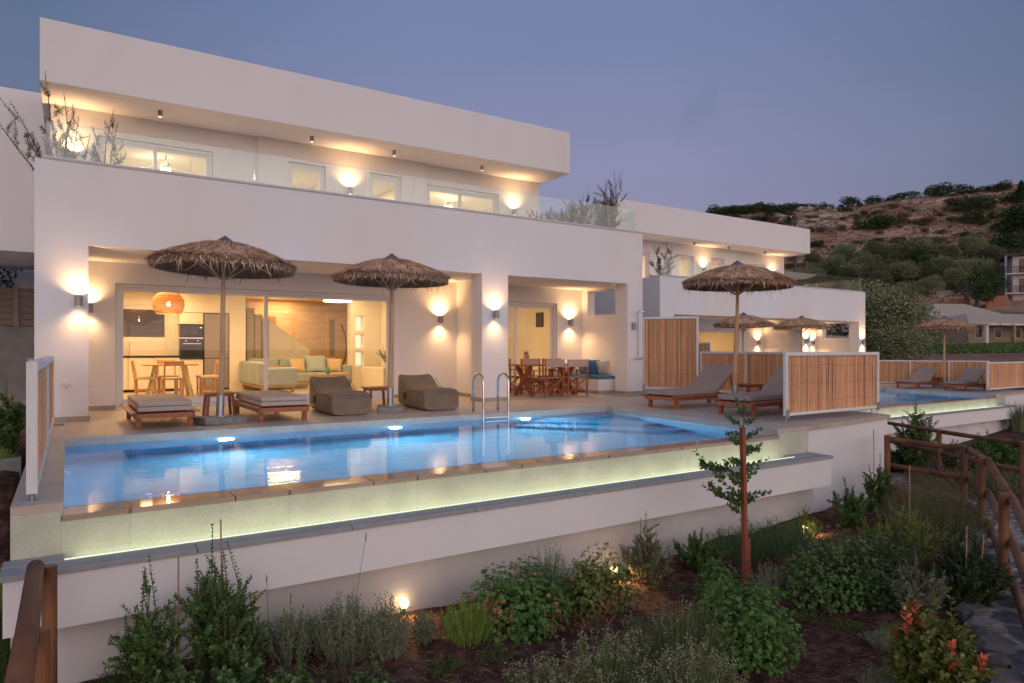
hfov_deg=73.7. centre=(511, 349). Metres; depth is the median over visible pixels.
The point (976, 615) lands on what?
path edging
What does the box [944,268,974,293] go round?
olive tree
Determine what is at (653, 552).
olive shrub
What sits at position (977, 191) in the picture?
scrub bush
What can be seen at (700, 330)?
window frame
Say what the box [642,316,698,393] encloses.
bamboo screen
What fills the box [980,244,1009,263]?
olive tree
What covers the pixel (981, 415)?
swimming pool
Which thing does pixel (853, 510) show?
olive shrub
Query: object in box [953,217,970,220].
scrub bush
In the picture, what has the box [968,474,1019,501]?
ground plant
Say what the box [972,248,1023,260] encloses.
scrub bush
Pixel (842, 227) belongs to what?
scrub bush
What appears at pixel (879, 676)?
santolina
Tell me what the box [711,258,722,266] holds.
window frame
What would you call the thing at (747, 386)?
side table
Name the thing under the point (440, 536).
swimming pool
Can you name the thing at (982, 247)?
olive tree
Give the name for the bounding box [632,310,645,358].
outdoor shower
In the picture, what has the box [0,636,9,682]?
bed plant
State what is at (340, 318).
entrance door
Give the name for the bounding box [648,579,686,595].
weed
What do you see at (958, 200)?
scrub bush
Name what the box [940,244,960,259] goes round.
olive tree
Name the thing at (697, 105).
sky
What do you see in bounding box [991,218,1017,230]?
scrub bush
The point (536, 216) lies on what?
balcony shrub
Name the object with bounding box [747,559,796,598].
dry lavender
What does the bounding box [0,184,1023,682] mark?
ground
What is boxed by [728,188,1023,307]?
dry scrub
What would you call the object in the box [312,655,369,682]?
weed
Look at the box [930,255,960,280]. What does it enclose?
olive tree
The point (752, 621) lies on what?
geranium
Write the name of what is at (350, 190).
wall lamp
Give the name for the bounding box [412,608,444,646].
lavender
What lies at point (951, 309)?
tiled house
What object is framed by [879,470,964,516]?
rosemary
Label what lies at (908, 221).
scrub bush
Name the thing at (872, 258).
olive tree
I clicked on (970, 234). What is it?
olive tree
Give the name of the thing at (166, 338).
window frame
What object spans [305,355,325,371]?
sofa cushion
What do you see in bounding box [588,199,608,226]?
balcony shrub
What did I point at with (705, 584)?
geranium
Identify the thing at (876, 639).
santolina
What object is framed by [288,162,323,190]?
window frame
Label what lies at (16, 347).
garden wall
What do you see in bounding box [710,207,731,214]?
scrub bush
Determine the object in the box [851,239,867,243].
scrub bush
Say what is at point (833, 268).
olive tree
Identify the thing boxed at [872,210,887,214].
scrub bush
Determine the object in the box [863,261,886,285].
olive tree
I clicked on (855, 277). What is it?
olive tree
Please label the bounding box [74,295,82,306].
wall lamp
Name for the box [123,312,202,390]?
kitchen units
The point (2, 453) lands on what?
bed plant
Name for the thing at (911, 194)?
scrub bush
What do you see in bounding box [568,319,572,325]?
wall lamp
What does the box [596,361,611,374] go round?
scatter cushion
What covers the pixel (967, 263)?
olive tree
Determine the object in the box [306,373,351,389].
coffee table
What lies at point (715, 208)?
scrub bush
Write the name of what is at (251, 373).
corner sofa
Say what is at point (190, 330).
microwave
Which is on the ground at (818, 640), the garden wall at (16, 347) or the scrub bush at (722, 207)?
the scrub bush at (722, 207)
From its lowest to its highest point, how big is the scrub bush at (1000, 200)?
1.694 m
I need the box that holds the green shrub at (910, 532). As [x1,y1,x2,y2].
[857,465,958,567]
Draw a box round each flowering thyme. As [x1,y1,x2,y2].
[501,650,575,682]
[549,624,659,682]
[607,595,739,682]
[630,631,749,682]
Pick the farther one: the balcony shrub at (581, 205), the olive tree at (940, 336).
the olive tree at (940, 336)
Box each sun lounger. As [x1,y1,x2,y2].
[120,393,199,429]
[231,390,313,422]
[641,364,732,408]
[711,365,782,416]
[895,367,940,388]
[942,368,985,390]
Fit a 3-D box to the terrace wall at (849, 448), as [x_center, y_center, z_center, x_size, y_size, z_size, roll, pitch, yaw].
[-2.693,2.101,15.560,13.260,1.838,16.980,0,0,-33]
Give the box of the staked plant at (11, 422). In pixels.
[0,379,25,456]
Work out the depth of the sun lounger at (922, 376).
27.06 m
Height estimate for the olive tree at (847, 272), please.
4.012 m
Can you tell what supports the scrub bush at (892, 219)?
on the ground at (818, 640)
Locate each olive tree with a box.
[789,269,805,276]
[792,269,815,282]
[802,251,822,269]
[802,265,825,282]
[806,262,826,274]
[806,272,827,286]
[816,254,845,277]
[825,259,850,282]
[826,277,845,287]
[826,277,915,351]
[829,245,849,255]
[832,243,856,262]
[837,266,855,284]
[839,262,864,282]
[841,281,866,290]
[844,255,867,268]
[851,248,879,262]
[856,263,882,281]
[859,253,885,267]
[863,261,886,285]
[864,240,887,258]
[865,285,940,359]
[866,322,935,359]
[869,270,893,290]
[871,242,889,259]
[871,309,936,344]
[883,258,900,279]
[883,259,915,281]
[886,240,911,255]
[891,262,923,281]
[892,239,927,262]
[894,280,919,298]
[904,246,940,278]
[912,254,935,273]
[913,262,933,278]
[913,274,942,296]
[913,316,942,350]
[915,238,933,250]
[925,257,956,281]
[928,236,948,249]
[929,242,961,258]
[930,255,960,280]
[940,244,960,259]
[942,265,972,289]
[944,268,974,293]
[951,258,977,273]
[955,268,1009,307]
[958,233,981,250]
[958,234,987,259]
[967,242,989,259]
[968,257,995,276]
[971,259,991,275]
[978,260,1007,278]
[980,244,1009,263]
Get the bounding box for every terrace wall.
[53,419,886,511]
[1005,393,1023,422]
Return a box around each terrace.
[10,392,889,515]
[722,383,1023,395]
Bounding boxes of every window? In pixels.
[975,328,981,337]
[994,328,1001,337]
[1016,328,1020,337]
[1019,259,1023,272]
[1019,279,1023,291]
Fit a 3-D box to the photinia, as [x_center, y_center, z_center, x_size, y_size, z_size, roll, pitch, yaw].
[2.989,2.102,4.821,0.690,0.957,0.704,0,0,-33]
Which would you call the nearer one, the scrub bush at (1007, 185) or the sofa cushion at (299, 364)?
the sofa cushion at (299, 364)
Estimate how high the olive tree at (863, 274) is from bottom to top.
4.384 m
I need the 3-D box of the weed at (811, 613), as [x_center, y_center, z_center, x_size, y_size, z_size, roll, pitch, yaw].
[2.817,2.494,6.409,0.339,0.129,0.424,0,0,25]
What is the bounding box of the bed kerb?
[0,457,21,478]
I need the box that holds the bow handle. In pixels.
[341,324,346,364]
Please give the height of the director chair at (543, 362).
0.881 m
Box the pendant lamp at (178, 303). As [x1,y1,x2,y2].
[152,293,184,314]
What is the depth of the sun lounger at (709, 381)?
13.41 m
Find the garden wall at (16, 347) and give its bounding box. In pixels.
[0,326,33,395]
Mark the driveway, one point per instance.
(21, 398)
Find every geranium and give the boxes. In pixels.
[455,554,578,646]
[557,542,644,621]
[680,568,805,678]
[693,557,741,603]
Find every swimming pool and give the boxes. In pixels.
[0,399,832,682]
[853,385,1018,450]
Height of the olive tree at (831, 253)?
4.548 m
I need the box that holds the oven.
[179,337,202,358]
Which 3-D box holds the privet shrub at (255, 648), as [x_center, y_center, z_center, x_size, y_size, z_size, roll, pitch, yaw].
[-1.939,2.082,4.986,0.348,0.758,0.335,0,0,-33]
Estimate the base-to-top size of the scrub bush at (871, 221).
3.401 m
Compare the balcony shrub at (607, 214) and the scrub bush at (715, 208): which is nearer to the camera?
the balcony shrub at (607, 214)
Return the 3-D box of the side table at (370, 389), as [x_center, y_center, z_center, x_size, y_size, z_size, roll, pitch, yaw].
[-2.600,0.924,13.162,0.480,0.397,0.430,0,0,-33]
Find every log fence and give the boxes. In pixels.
[4,559,57,682]
[884,435,1023,629]
[887,421,1023,508]
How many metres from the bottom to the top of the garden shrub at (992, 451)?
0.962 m
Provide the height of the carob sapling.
2.132 m
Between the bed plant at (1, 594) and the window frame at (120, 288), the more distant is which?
the window frame at (120, 288)
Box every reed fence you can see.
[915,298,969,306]
[985,295,1007,307]
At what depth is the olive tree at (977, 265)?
108.12 m
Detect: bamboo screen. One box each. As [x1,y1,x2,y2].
[25,355,54,501]
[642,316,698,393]
[699,342,710,373]
[700,351,871,412]
[783,352,879,423]
[879,360,989,383]
[986,361,1023,392]
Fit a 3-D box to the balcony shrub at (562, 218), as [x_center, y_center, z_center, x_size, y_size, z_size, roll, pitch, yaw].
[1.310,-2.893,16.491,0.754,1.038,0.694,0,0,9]
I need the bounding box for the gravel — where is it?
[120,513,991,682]
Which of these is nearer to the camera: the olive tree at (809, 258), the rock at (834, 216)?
the olive tree at (809, 258)
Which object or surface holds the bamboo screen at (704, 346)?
on the terrace at (107, 421)
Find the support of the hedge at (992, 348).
on the ground at (818, 640)
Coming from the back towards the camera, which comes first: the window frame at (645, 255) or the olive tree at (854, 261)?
the olive tree at (854, 261)
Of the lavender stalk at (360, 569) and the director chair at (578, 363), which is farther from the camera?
the director chair at (578, 363)
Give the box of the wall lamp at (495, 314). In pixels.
[493,310,498,318]
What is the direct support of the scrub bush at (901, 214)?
on the ground at (818, 640)
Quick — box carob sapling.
[693,396,771,587]
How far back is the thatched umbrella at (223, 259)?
10.22 m
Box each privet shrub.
[102,555,194,682]
[163,519,265,682]
[226,581,271,671]
[862,429,899,507]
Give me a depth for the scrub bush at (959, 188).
166.56 m
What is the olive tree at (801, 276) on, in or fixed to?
on the ground at (818, 640)
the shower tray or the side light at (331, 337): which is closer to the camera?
the shower tray
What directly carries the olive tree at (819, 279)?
on the ground at (818, 640)
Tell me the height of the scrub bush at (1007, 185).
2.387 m
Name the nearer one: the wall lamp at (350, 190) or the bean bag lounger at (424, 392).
the bean bag lounger at (424, 392)
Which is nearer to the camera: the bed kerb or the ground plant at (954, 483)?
the bed kerb
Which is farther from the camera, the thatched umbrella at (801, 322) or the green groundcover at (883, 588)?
the thatched umbrella at (801, 322)
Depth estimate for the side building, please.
15.62 m
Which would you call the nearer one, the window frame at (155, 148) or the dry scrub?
the window frame at (155, 148)
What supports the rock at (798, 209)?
on the ground at (818, 640)
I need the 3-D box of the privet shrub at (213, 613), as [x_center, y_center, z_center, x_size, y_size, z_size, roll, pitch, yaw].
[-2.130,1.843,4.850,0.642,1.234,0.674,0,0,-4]
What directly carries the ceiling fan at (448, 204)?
hanging from the villa at (266, 174)
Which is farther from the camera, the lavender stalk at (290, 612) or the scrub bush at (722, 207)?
the scrub bush at (722, 207)
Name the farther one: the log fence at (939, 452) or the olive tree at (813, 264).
the olive tree at (813, 264)
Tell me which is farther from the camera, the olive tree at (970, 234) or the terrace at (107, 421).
the olive tree at (970, 234)
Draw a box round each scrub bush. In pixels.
[707,204,729,212]
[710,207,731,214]
[718,205,737,214]
[733,205,748,214]
[733,206,760,213]
[747,201,766,213]
[755,214,771,221]
[759,202,774,211]
[765,204,794,215]
[767,216,779,220]
[777,202,799,210]
[782,216,793,223]
[784,263,793,267]
[801,203,818,206]
[810,239,824,247]
[816,227,827,231]
[818,201,834,209]
[837,207,852,210]
[838,225,846,229]
[839,196,860,206]
[851,214,895,229]
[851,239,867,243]
[862,195,885,203]
[865,214,903,229]
[871,237,888,241]
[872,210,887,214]
[886,193,905,200]
[889,203,898,207]
[890,236,906,239]
[895,212,909,216]
[896,191,922,197]
[900,206,917,209]
[902,219,915,224]
[918,222,930,225]
[921,217,936,222]
[923,182,953,196]
[933,211,947,215]
[934,229,946,233]
[936,183,976,195]
[942,205,953,210]
[946,194,988,205]
[953,205,964,211]
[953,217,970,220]
[958,195,996,212]
[958,229,972,236]
[960,207,1008,223]
[966,187,984,193]
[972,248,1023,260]
[976,184,999,191]
[976,217,991,224]
[988,232,1023,251]
[990,187,1004,191]
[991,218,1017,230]
[993,179,1012,190]
[996,191,1023,202]
[998,197,1013,201]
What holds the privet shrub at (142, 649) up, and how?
on the ground at (818, 640)
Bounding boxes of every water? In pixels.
[63,411,758,506]
[879,390,982,404]
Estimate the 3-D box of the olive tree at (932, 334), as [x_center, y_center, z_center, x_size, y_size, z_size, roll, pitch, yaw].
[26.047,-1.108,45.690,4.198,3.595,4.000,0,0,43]
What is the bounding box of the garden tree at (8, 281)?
[0,269,22,300]
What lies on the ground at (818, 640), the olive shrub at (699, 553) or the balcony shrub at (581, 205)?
the olive shrub at (699, 553)
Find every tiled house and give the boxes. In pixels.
[919,304,1000,316]
[927,315,956,318]
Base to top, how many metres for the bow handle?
1.512 m
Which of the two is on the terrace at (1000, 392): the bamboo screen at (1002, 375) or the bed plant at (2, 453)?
the bamboo screen at (1002, 375)
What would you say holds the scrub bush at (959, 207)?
on the ground at (818, 640)
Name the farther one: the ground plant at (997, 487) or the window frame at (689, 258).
the window frame at (689, 258)
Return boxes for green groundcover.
[771,522,894,614]
[832,530,943,615]
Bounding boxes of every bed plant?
[0,446,20,458]
[0,563,2,611]
[0,607,9,652]
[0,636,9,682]
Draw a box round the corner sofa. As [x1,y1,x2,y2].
[239,358,351,391]
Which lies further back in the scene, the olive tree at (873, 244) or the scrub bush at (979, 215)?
the scrub bush at (979, 215)
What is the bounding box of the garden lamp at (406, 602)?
[400,598,408,613]
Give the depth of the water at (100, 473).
8.09 m
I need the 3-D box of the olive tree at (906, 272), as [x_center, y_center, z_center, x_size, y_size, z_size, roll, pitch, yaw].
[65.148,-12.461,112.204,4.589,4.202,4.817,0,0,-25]
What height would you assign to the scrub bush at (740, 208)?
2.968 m
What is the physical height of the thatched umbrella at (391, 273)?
2.855 m
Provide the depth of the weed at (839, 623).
6.16 m
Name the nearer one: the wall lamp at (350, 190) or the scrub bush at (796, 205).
the wall lamp at (350, 190)
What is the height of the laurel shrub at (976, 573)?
0.843 m
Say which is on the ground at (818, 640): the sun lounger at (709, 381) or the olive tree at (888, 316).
the olive tree at (888, 316)
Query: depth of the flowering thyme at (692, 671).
4.49 m
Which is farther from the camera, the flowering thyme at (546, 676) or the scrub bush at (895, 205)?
the scrub bush at (895, 205)
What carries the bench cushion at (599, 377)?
on the villa at (266, 174)
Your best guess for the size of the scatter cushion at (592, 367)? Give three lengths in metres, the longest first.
0.462 x 0.424 x 0.147 m
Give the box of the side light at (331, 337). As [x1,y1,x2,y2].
[329,320,334,355]
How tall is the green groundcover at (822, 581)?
0.718 m
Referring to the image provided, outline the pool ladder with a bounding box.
[471,372,509,460]
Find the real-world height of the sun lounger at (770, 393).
0.818 m
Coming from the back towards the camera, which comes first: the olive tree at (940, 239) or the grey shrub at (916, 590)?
the olive tree at (940, 239)
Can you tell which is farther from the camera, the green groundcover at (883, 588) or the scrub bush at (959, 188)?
the scrub bush at (959, 188)
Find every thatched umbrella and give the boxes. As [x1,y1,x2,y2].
[143,236,298,424]
[330,253,453,412]
[681,260,796,407]
[712,312,774,351]
[773,315,831,351]
[913,316,976,388]
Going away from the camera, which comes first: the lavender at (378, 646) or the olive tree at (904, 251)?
the lavender at (378, 646)
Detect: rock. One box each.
[794,206,805,211]
[800,206,814,211]
[808,218,816,221]
[816,206,831,210]
[827,214,839,219]
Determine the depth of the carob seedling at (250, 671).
4.54 m
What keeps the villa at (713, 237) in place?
on the terrace at (1000, 392)
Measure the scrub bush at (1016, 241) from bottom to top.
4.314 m
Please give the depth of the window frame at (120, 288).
13.77 m
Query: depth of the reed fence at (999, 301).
94.94 m
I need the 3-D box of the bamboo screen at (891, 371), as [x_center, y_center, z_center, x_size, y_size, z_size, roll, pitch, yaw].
[16.497,0.938,28.274,5.412,0.965,0.057,0,0,29]
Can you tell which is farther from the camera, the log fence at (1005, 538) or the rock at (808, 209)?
the rock at (808, 209)
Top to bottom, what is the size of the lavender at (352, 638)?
0.556 m
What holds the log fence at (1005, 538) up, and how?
on the ground at (818, 640)
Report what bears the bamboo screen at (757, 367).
on the terrace at (107, 421)
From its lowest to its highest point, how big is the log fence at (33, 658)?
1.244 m
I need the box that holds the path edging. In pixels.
[890,487,1023,682]
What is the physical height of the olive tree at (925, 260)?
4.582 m
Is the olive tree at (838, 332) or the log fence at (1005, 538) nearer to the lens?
the log fence at (1005, 538)
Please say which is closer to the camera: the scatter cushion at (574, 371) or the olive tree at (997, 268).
the scatter cushion at (574, 371)
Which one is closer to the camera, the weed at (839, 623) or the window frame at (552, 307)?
the weed at (839, 623)
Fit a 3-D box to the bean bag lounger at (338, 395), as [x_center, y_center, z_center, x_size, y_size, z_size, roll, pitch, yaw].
[-3.112,0.812,12.221,0.776,0.615,1.614,0,0,-30]
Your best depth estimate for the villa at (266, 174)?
14.70 m
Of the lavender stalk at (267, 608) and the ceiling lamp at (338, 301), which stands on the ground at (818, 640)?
the lavender stalk at (267, 608)
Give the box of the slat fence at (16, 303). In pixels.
[0,285,33,326]
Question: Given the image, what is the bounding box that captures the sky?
[0,0,1023,217]
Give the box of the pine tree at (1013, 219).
[997,180,1023,246]
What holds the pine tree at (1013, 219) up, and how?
on the ground at (818, 640)
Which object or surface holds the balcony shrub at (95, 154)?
on the villa at (266, 174)
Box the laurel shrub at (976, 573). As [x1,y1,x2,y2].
[919,524,1020,606]
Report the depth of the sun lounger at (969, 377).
25.78 m
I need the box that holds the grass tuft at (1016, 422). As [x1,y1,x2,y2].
[998,400,1023,432]
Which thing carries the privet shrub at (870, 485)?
on the ground at (818, 640)
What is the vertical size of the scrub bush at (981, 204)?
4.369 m
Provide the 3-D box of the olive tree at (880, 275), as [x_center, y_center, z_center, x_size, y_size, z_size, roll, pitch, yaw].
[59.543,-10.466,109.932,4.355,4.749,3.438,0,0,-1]
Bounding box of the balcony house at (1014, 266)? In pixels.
[997,253,1023,299]
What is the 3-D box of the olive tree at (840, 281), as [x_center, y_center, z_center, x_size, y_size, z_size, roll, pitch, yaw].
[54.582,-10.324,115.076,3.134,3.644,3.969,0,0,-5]
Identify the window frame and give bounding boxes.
[97,136,211,176]
[116,284,392,405]
[123,304,169,341]
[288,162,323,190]
[370,173,399,200]
[427,185,496,212]
[508,302,555,390]
[642,252,647,277]
[679,255,691,276]
[699,329,733,332]
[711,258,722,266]
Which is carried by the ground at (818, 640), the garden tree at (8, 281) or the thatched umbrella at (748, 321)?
the garden tree at (8, 281)
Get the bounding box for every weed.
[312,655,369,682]
[413,653,461,677]
[476,642,517,664]
[575,611,618,635]
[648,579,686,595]
[793,605,831,624]
[831,617,869,634]
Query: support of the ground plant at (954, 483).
on the ground at (818, 640)
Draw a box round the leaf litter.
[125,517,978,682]
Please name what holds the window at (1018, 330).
in the stone house at (1000, 327)
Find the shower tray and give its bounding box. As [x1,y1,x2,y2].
[603,393,644,396]
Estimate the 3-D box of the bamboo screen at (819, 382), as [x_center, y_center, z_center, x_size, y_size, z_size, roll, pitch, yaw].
[5.218,0.583,11.049,2.663,1.075,0.082,0,0,-34]
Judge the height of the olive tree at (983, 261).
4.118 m
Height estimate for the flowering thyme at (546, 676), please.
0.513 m
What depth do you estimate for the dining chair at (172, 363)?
15.37 m
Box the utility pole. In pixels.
[790,213,799,285]
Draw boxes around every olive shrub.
[619,511,673,587]
[672,527,730,572]
[827,477,878,527]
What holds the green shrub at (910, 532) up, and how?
on the ground at (818, 640)
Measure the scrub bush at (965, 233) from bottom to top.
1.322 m
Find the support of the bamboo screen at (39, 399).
on the terrace at (107, 421)
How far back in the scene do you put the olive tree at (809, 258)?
134.81 m
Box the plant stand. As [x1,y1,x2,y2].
[520,361,529,376]
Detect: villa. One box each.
[34,17,642,422]
[541,198,864,393]
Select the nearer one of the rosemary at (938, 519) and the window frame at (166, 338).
the rosemary at (938, 519)
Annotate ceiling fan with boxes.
[141,155,193,172]
[430,195,463,207]
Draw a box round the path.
[890,472,1023,674]
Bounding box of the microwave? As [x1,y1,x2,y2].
[179,324,202,337]
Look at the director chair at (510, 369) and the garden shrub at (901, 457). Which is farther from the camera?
the director chair at (510, 369)
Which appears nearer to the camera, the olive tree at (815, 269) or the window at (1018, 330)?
the window at (1018, 330)
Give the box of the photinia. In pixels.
[879,578,1002,682]
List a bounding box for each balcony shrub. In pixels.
[0,71,91,170]
[88,109,125,164]
[526,210,542,218]
[543,206,565,221]
[551,207,578,222]
[561,191,595,224]
[566,201,588,223]
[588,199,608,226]
[593,184,616,227]
[600,173,626,227]
[649,245,678,276]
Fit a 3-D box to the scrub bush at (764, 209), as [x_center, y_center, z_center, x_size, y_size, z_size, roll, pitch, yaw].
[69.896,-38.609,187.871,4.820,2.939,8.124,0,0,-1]
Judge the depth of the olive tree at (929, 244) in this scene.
120.48 m
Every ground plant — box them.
[901,464,974,488]
[932,468,1019,496]
[968,450,1019,472]
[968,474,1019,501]
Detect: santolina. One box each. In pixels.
[856,664,898,682]
[863,628,893,650]
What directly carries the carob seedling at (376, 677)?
on the ground at (818, 640)
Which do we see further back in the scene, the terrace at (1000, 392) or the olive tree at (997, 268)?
the olive tree at (997, 268)
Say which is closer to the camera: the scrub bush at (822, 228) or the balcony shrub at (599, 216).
the balcony shrub at (599, 216)
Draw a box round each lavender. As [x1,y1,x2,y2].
[264,605,322,666]
[297,608,339,655]
[313,587,382,664]
[359,591,414,661]
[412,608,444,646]
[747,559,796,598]
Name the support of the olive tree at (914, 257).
on the ground at (818, 640)
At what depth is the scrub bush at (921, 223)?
147.81 m
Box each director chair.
[508,359,522,394]
[521,358,550,393]
[531,359,564,397]
[542,358,570,392]
[557,359,588,396]
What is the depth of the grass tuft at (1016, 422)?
22.71 m
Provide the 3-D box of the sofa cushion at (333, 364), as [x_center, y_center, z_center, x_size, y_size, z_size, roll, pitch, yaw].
[-5.263,0.468,20.214,0.424,0.404,0.147,0,-20,-4]
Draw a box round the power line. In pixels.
[797,217,1006,253]
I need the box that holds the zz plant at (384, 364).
[376,344,385,366]
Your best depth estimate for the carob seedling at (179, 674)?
4.45 m
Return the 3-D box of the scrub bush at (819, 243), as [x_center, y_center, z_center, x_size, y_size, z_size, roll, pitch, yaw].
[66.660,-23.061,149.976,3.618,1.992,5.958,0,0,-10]
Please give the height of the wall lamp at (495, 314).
0.170 m
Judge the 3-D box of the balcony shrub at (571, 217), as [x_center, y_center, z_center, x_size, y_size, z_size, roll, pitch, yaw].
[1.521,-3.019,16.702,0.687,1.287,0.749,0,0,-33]
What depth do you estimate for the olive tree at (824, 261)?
128.43 m
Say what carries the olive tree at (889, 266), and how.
on the ground at (818, 640)
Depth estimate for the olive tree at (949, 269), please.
105.25 m
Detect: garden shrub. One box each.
[890,443,918,474]
[892,396,938,468]
[934,439,974,468]
[950,429,1019,470]
[986,433,1023,464]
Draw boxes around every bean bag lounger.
[309,376,371,415]
[398,374,459,409]
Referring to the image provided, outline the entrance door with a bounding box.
[326,312,346,364]
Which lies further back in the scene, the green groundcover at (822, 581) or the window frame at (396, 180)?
the window frame at (396, 180)
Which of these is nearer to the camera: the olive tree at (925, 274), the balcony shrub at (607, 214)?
the balcony shrub at (607, 214)
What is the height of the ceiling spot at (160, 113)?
0.120 m
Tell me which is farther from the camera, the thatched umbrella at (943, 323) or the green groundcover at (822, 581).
the thatched umbrella at (943, 323)
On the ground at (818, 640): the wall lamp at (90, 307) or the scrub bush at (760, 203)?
the scrub bush at (760, 203)
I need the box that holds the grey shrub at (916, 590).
[880,548,951,615]
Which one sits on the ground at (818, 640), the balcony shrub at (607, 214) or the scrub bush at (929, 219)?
the scrub bush at (929, 219)
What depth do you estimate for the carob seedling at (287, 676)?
4.49 m
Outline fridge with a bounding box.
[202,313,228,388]
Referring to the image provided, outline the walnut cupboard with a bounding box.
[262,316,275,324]
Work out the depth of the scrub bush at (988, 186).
164.06 m
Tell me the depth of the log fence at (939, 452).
12.42 m
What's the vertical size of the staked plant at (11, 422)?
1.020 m
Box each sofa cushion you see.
[289,359,305,371]
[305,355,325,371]
[327,359,341,370]
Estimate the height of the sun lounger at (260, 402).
0.388 m
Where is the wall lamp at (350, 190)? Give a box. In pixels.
[348,186,352,193]
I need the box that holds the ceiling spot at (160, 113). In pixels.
[158,110,162,117]
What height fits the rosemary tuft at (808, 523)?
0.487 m
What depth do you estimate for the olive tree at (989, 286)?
92.96 m
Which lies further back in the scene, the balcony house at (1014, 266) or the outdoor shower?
the balcony house at (1014, 266)
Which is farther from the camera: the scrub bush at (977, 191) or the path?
the scrub bush at (977, 191)
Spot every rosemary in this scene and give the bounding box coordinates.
[88,661,171,682]
[438,595,496,648]
[520,541,579,607]
[706,523,783,564]
[740,515,831,561]
[875,482,997,541]
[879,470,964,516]
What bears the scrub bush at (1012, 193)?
on the ground at (818, 640)
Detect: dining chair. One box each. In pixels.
[131,360,156,394]
[157,360,178,394]
[161,361,184,396]
[196,359,218,394]
[198,367,218,395]
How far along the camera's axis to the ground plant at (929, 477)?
12.89 m
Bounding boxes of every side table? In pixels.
[202,391,236,415]
[361,386,392,406]
[737,383,763,391]
[932,377,947,386]
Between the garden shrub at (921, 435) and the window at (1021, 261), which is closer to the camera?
the garden shrub at (921, 435)
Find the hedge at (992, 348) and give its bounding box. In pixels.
[909,341,1023,353]
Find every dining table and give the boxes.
[141,364,198,395]
[508,364,575,396]
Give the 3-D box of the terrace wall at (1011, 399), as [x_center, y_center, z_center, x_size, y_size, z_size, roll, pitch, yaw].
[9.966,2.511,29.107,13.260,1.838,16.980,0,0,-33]
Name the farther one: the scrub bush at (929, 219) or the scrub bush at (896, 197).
the scrub bush at (896, 197)
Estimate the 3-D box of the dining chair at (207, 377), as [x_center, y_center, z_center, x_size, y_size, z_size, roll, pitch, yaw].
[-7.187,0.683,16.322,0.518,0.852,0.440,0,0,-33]
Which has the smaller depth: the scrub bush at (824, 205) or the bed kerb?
the bed kerb
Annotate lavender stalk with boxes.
[266,573,269,660]
[290,594,290,646]
[353,532,366,613]
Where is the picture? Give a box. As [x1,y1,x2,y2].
[536,312,543,326]
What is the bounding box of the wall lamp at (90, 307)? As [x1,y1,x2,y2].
[88,303,92,312]
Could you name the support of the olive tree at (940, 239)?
on the ground at (818, 640)
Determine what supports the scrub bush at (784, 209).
on the ground at (818, 640)
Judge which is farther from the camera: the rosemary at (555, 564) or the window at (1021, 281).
the window at (1021, 281)
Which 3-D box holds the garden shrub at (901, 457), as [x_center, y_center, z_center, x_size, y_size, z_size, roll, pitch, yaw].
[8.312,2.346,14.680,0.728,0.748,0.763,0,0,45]
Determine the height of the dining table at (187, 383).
0.759 m
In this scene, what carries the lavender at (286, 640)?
on the ground at (818, 640)
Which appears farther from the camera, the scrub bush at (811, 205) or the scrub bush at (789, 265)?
the scrub bush at (811, 205)
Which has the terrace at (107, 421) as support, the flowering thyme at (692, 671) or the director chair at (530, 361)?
the director chair at (530, 361)
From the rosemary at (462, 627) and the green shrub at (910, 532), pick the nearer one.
the rosemary at (462, 627)
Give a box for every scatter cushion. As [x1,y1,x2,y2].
[565,361,576,373]
[577,359,584,373]
[585,360,599,374]
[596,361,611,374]
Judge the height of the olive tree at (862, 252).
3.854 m
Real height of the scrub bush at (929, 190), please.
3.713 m
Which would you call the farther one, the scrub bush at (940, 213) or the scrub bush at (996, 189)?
the scrub bush at (996, 189)
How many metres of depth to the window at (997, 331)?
75.71 m
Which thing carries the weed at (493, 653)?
on the ground at (818, 640)
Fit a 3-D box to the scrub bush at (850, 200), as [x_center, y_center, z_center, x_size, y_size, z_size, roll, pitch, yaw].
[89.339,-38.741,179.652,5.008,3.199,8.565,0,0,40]
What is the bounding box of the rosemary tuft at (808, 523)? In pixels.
[790,504,822,537]
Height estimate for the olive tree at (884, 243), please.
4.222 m
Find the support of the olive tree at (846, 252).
on the ground at (818, 640)
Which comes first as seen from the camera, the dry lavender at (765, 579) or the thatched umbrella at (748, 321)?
the dry lavender at (765, 579)
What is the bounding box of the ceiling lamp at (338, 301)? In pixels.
[323,299,351,302]
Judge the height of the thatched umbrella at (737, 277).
2.855 m
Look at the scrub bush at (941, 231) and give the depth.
143.86 m
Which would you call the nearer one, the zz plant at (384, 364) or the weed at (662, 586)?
the weed at (662, 586)
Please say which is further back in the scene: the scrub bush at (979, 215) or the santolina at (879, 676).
the scrub bush at (979, 215)
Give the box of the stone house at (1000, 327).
[934,313,1023,342]
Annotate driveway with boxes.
[0,396,25,409]
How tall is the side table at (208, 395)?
0.397 m
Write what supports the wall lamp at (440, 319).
attached to the villa at (266, 174)
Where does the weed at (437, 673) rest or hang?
on the ground at (818, 640)
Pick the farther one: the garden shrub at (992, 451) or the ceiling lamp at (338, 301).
the ceiling lamp at (338, 301)
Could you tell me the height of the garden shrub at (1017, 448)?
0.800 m
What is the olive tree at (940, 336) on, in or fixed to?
on the ground at (818, 640)
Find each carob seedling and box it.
[149,649,204,682]
[209,631,266,682]
[266,646,325,682]
[346,654,395,682]
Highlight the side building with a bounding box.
[0,86,47,326]
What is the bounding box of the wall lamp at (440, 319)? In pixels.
[438,316,442,322]
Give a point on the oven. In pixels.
(190, 347)
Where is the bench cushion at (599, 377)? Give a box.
[571,374,614,379]
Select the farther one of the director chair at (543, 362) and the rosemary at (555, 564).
the director chair at (543, 362)

